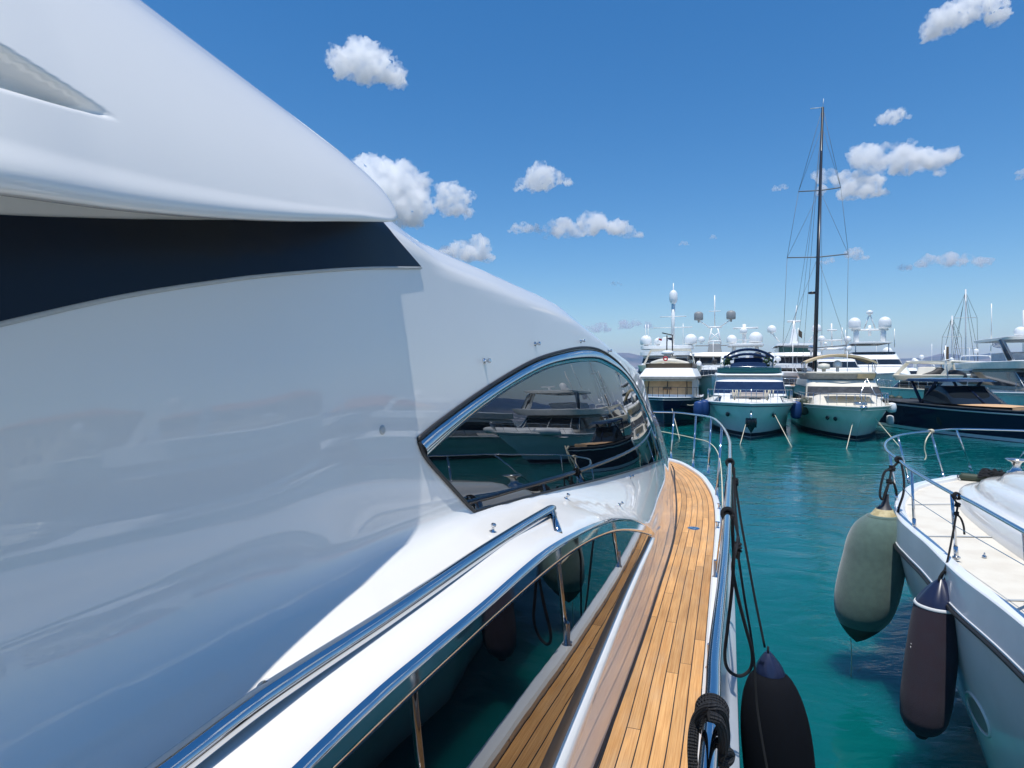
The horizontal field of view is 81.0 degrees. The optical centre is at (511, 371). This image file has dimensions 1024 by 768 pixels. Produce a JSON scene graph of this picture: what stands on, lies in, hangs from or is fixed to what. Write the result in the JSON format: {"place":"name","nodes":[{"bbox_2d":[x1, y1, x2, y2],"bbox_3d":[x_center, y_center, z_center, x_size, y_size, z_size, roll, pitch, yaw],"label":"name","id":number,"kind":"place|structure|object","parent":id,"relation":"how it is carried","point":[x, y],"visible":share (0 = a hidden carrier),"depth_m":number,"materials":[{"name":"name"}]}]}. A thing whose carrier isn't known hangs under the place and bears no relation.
{"place":"outdoors","nodes":[
{"label":"outdoors","id":0,"kind":"place"},
{"bbox_2d":[141,0,1023,358],"label":"sky","id":1,"kind":"structure","parent":0,"point":[592,158],"materials":[{"name":"blue"}]},
{"bbox_2d":[617,353,994,371],"bbox_3d":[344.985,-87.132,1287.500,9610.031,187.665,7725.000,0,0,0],"label":"hills","id":2,"kind":"structure","parent":0,"point":[634,360],"depth_m":3925.60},
{"bbox_2d":[660,412,1023,767],"bbox_3d":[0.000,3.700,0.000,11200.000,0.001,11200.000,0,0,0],"label":"water","id":3,"kind":"structure","parent":0,"point":[808,499],"depth_m":11.18,"materials":[{"name":"teal liquid"}]},
{"bbox_2d":[0,0,739,767],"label":"motor yacht","id":4,"kind":"object","parent":3,"relation":"on","point":[312,454],"visible":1,"depth_m":1.18,"materials":[{"name":"white plastic"}]},
{"bbox_2d":[292,518,655,767],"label":"cabin window","id":5,"kind":"structure","parent":4,"relation":"in","point":[522,692],"depth_m":1.60,"materials":[{"name":"black glass"}]},
{"bbox_2d":[417,346,662,512],"bbox_3d":[0.639,0.344,3.914,0.155,1.006,4.607,0,0,23],"label":"saloon window","id":6,"kind":"structure","parent":4,"relation":"in","point":[568,425],"depth_m":2.83,"materials":[{"name":"black glass"}]},
{"bbox_2d":[687,693,734,767],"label":"mooring rope","id":7,"kind":"object","parent":4,"relation":"attached to","point":[713,708],"visible":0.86,"depth_m":1.09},
{"bbox_2d":[720,506,753,677],"bbox_3d":[1.107,1.121,3.001,0.120,0.967,0.427,0,0,35],"label":"mooring rope","id":8,"kind":"object","parent":4,"relation":"hanging from","point":[733,585],"visible":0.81,"depth_m":2.99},
{"bbox_2d":[725,458,765,647],"bbox_3d":[1.739,1.352,4.471,0.248,1.428,0.238,0,0,33],"label":"mooring rope","id":9,"kind":"object","parent":4,"relation":"hanging from","point":[745,547],"visible":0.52,"depth_m":4.50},
{"bbox_2d":[731,467,767,767],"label":"mooring rope","id":10,"kind":"object","parent":4,"relation":"hanging from","point":[734,507],"visible":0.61,"depth_m":4.09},
{"bbox_2d":[740,646,815,767],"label":"boat fender","id":11,"kind":"object","parent":4,"relation":"hanging from","point":[786,733],"visible":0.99,"depth_m":4.40,"materials":[{"name":"black fabric"}]},
{"bbox_2d":[638,348,702,393],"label":"motor yacht","id":12,"kind":"object","parent":3,"relation":"on","point":[669,360],"visible":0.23,"depth_m":58.37,"materials":[{"name":"white plastic"}]},
{"bbox_2d":[638,283,704,380],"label":"motor yacht","id":13,"kind":"object","parent":3,"relation":"on","point":[689,339],"visible":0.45,"depth_m":92.64,"materials":[{"name":"white"}]},
{"bbox_2d":[640,332,703,426],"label":"motor yacht","id":14,"kind":"object","parent":3,"relation":"on","point":[674,387],"visible":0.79,"depth_m":42.10,"materials":[{"name":"white paint"}]},
{"bbox_2d":[698,359,719,398],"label":"motor boat","id":15,"kind":"object","parent":3,"relation":"on","point":[706,380],"visible":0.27,"depth_m":64.77,"materials":[{"name":"white plastic"}]},
{"bbox_2d":[690,295,737,365],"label":"motor yacht","id":16,"kind":"object","parent":3,"relation":"on","point":[711,354],"visible":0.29,"depth_m":96.50,"materials":[{"name":"white"}]},
{"bbox_2d":[726,324,771,367],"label":"motor yacht","id":17,"kind":"object","parent":3,"relation":"on","point":[755,339],"visible":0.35,"depth_m":67.20,"materials":[{"name":"white"}]},
{"bbox_2d":[705,348,795,436],"bbox_3d":[15.605,1.225,39.597,5.437,5.650,16.094,0,0,20],"label":"motor yacht","id":18,"kind":"object","parent":3,"relation":"on","point":[751,392],"visible":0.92,"depth_m":36.61,"materials":[{"name":"white plastic"}]},
{"bbox_2d":[693,395,702,416],"bbox_3d":[11.544,2.094,37.000,0.698,1.351,0.698,0,0,21],"label":"boat fender","id":19,"kind":"object","parent":18,"relation":"hanging from","point":[698,407],"visible":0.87,"depth_m":36.73,"materials":[{"name":"blue"}]},
{"bbox_2d":[700,397,709,415],"bbox_3d":[11.865,2.045,37.000,0.699,1.401,0.699,0,0,21],"label":"boat fender","id":20,"kind":"object","parent":18,"relation":"hanging from","point":[706,407],"visible":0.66,"depth_m":36.70,"materials":[{"name":"blue"}]},
{"bbox_2d":[773,412,791,446],"bbox_3d":[14.356,2.862,32.090,0.031,1.710,4.946,0,0,12],"label":"mooring line","id":21,"kind":"object","parent":18,"relation":"attached to","point":[782,429],"visible":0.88,"depth_m":31.34,"materials":[{"name":"beige fabric"}]},
{"bbox_2d":[790,395,801,418],"bbox_3d":[17.277,2.136,36.500,0.656,1.451,0.655,0,0,21],"label":"boat fender","id":22,"kind":"object","parent":18,"relation":"hanging from","point":[796,411],"visible":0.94,"depth_m":36.25,"materials":[{"name":"blue"}]},
{"bbox_2d":[775,356,798,398],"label":"motor yacht","id":23,"kind":"object","parent":3,"relation":"on","point":[789,378],"visible":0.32,"depth_m":68.75,"materials":[{"name":"white plastic"}]},
{"bbox_2d":[767,305,821,377],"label":"motor yacht","id":24,"kind":"object","parent":3,"relation":"on","point":[799,355],"visible":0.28,"depth_m":87.56,"materials":[{"name":"white"}]},
{"bbox_2d":[783,99,848,397],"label":"sailing yacht","id":25,"kind":"object","parent":3,"relation":"on","point":[818,265],"visible":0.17,"depth_m":69.27,"materials":[{"name":"blue paint"}]},
{"bbox_2d":[797,328,801,340],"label":"flag","id":26,"kind":"object","parent":25,"relation":"attached to","point":[799,333],"visible":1,"depth_m":67.99,"materials":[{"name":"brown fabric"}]},
{"bbox_2d":[807,323,861,371],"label":"motor yacht","id":27,"kind":"object","parent":3,"relation":"on","point":[853,366],"visible":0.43,"depth_m":69.02,"materials":[{"name":"white"}]},
{"bbox_2d":[790,351,891,439],"bbox_3d":[20.790,1.375,38.188,4.987,5.350,15.102,0,0,21],"label":"motor yacht","id":28,"kind":"object","parent":3,"relation":"on","point":[838,404],"visible":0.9,"depth_m":35.64,"materials":[{"name":"white plastic"}]},
{"bbox_2d":[799,393,808,414],"bbox_3d":[17.763,1.942,36.500,0.568,1.351,0.568,0,0,21],"label":"boat fender","id":29,"kind":"object","parent":28,"relation":"hanging from","point":[805,411],"visible":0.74,"depth_m":36.29,"materials":[{"name":"grey"}]},
{"bbox_2d":[886,415,893,424],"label":"boat fender","id":30,"kind":"object","parent":28,"relation":"hanging from","point":[889,419],"visible":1,"depth_m":36.35,"materials":[{"name":"white rubber"}]},
{"bbox_2d":[887,402,896,412],"bbox_3d":[22.776,1.961,36.000,0.523,0.951,0.523,0,0,21],"label":"boat fender","id":31,"kind":"object","parent":28,"relation":"hanging from","point":[894,408],"visible":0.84,"depth_m":35.79,"materials":[{"name":"white"}]},
{"bbox_2d":[834,310,910,386],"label":"motor yacht","id":32,"kind":"object","parent":3,"relation":"on","point":[889,365],"visible":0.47,"depth_m":78.08,"materials":[{"name":"white"}]},
{"bbox_2d":[882,347,918,373],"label":"motor yacht","id":33,"kind":"object","parent":3,"relation":"on","point":[913,370],"visible":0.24,"depth_m":86.12,"materials":[{"name":"white plastic"}]},
{"bbox_2d":[878,360,985,398],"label":"motor yacht","id":34,"kind":"object","parent":3,"relation":"on","point":[903,388],"visible":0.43,"depth_m":54.40,"materials":[{"name":"white plastic"}]},
{"bbox_2d":[922,367,966,384],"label":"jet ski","id":35,"kind":"object","parent":34,"relation":"on","point":[940,370],"visible":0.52,"depth_m":54.72,"materials":[{"name":"plastic"}]},
{"bbox_2d":[944,345,948,368],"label":"flag","id":36,"kind":"object","parent":34,"relation":"attached to","point":[947,352],"visible":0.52,"depth_m":59.98,"materials":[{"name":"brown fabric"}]},
{"bbox_2d":[878,350,1023,442],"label":"sport cruiser","id":37,"kind":"object","parent":3,"relation":"on","point":[974,406],"visible":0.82,"depth_m":35.15,"materials":[{"name":"blue paint"}]},
{"bbox_2d":[936,417,941,424],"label":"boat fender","id":38,"kind":"object","parent":37,"relation":"hanging from","point":[939,422],"visible":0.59,"depth_m":35.78,"materials":[{"name":"black rubber"}]},
{"bbox_2d":[941,316,961,366],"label":"sailing yacht","id":39,"kind":"object","parent":3,"relation":"on","point":[952,330],"visible":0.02,"depth_m":119.41,"materials":[{"name":"white"}]},
{"bbox_2d":[884,428,1023,767],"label":"motor yacht","id":40,"kind":"object","parent":3,"relation":"on","point":[984,580],"visible":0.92,"depth_m":5.28,"materials":[{"name":"white plastic"}]},
{"bbox_2d":[879,456,904,512],"bbox_3d":[4.645,1.451,7.296,0.411,0.830,0.167,0,0,-33],"label":"mooring rope","id":41,"kind":"object","parent":40,"relation":"attached to","point":[891,469],"visible":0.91,"depth_m":7.29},
{"bbox_2d":[834,494,904,673],"bbox_3d":[4.368,2.784,7.298,0.806,2.590,0.718,0,0,21],"label":"boat fender","id":42,"kind":"object","parent":41,"relation":"hanging from","point":[870,579],"visible":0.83,"depth_m":7.07,"materials":[{"name":"green fabric"}]},
{"bbox_2d":[924,429,934,459],"bbox_3d":[6.800,1.183,9.824,0.090,0.456,0.676,0,0,44],"label":"mooring rope","id":43,"kind":"object","parent":40,"relation":"attached to","point":[932,430],"visible":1,"depth_m":9.60,"materials":[{"name":"beige fabric"}]},
{"bbox_2d":[937,492,965,580],"bbox_3d":[3.932,1.473,5.364,0.405,0.771,0.095,0,0,-36],"label":"mooring rope","id":44,"kind":"object","parent":40,"relation":"attached to","point":[956,514],"visible":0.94,"depth_m":5.42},
{"bbox_2d":[900,578,958,739],"bbox_3d":[3.700,2.532,5.297,0.476,1.410,0.412,0,0,20],"label":"boat fender","id":45,"kind":"object","parent":44,"relation":"hanging from","point":[929,678],"visible":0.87,"depth_m":5.17,"materials":[{"name":"fabric"}]},
{"bbox_2d":[957,473,987,481],"bbox_3d":[7.364,1.684,9.563,0.442,0.120,0.124,0,0,45],"label":"boat fender","id":46,"kind":"object","parent":40,"relation":"on","point":[968,477],"visible":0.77,"depth_m":9.56,"materials":[{"name":"green"}]},
{"bbox_2d":[977,468,1004,477],"bbox_3d":[7.519,1.594,9.401,0.340,0.155,0.334,0,0,-40],"label":"mooring rope","id":47,"kind":"object","parent":40,"relation":"on","point":[987,472],"visible":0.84,"depth_m":9.33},
{"bbox_2d":[953,289,977,360],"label":"sailing yacht","id":48,"kind":"object","parent":3,"relation":"on","point":[964,297],"visible":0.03,"depth_m":119.46,"materials":[{"name":"white"}]},
{"bbox_2d":[942,349,990,373],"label":"motor yacht","id":49,"kind":"object","parent":3,"relation":"on","point":[959,367],"visible":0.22,"depth_m":94.04,"materials":[{"name":"white plastic"}]},
{"bbox_2d":[959,303,1023,405],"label":"motor yacht","id":50,"kind":"object","parent":3,"relation":"on","point":[1005,369],"visible":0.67,"depth_m":43.83,"materials":[{"name":"white"}]},
{"bbox_2d":[990,343,1000,350],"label":"flag","id":51,"kind":"object","parent":50,"relation":"attached to","point":[996,345],"visible":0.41,"depth_m":61.98,"materials":[{"name":"white fabric"}]},
{"bbox_2d":[1022,310,1023,351],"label":"motor yacht","id":52,"kind":"object","parent":3,"relation":"on","point":[1023,326],"depth_m":82.51,"materials":[{"name":"white"}]}
]}

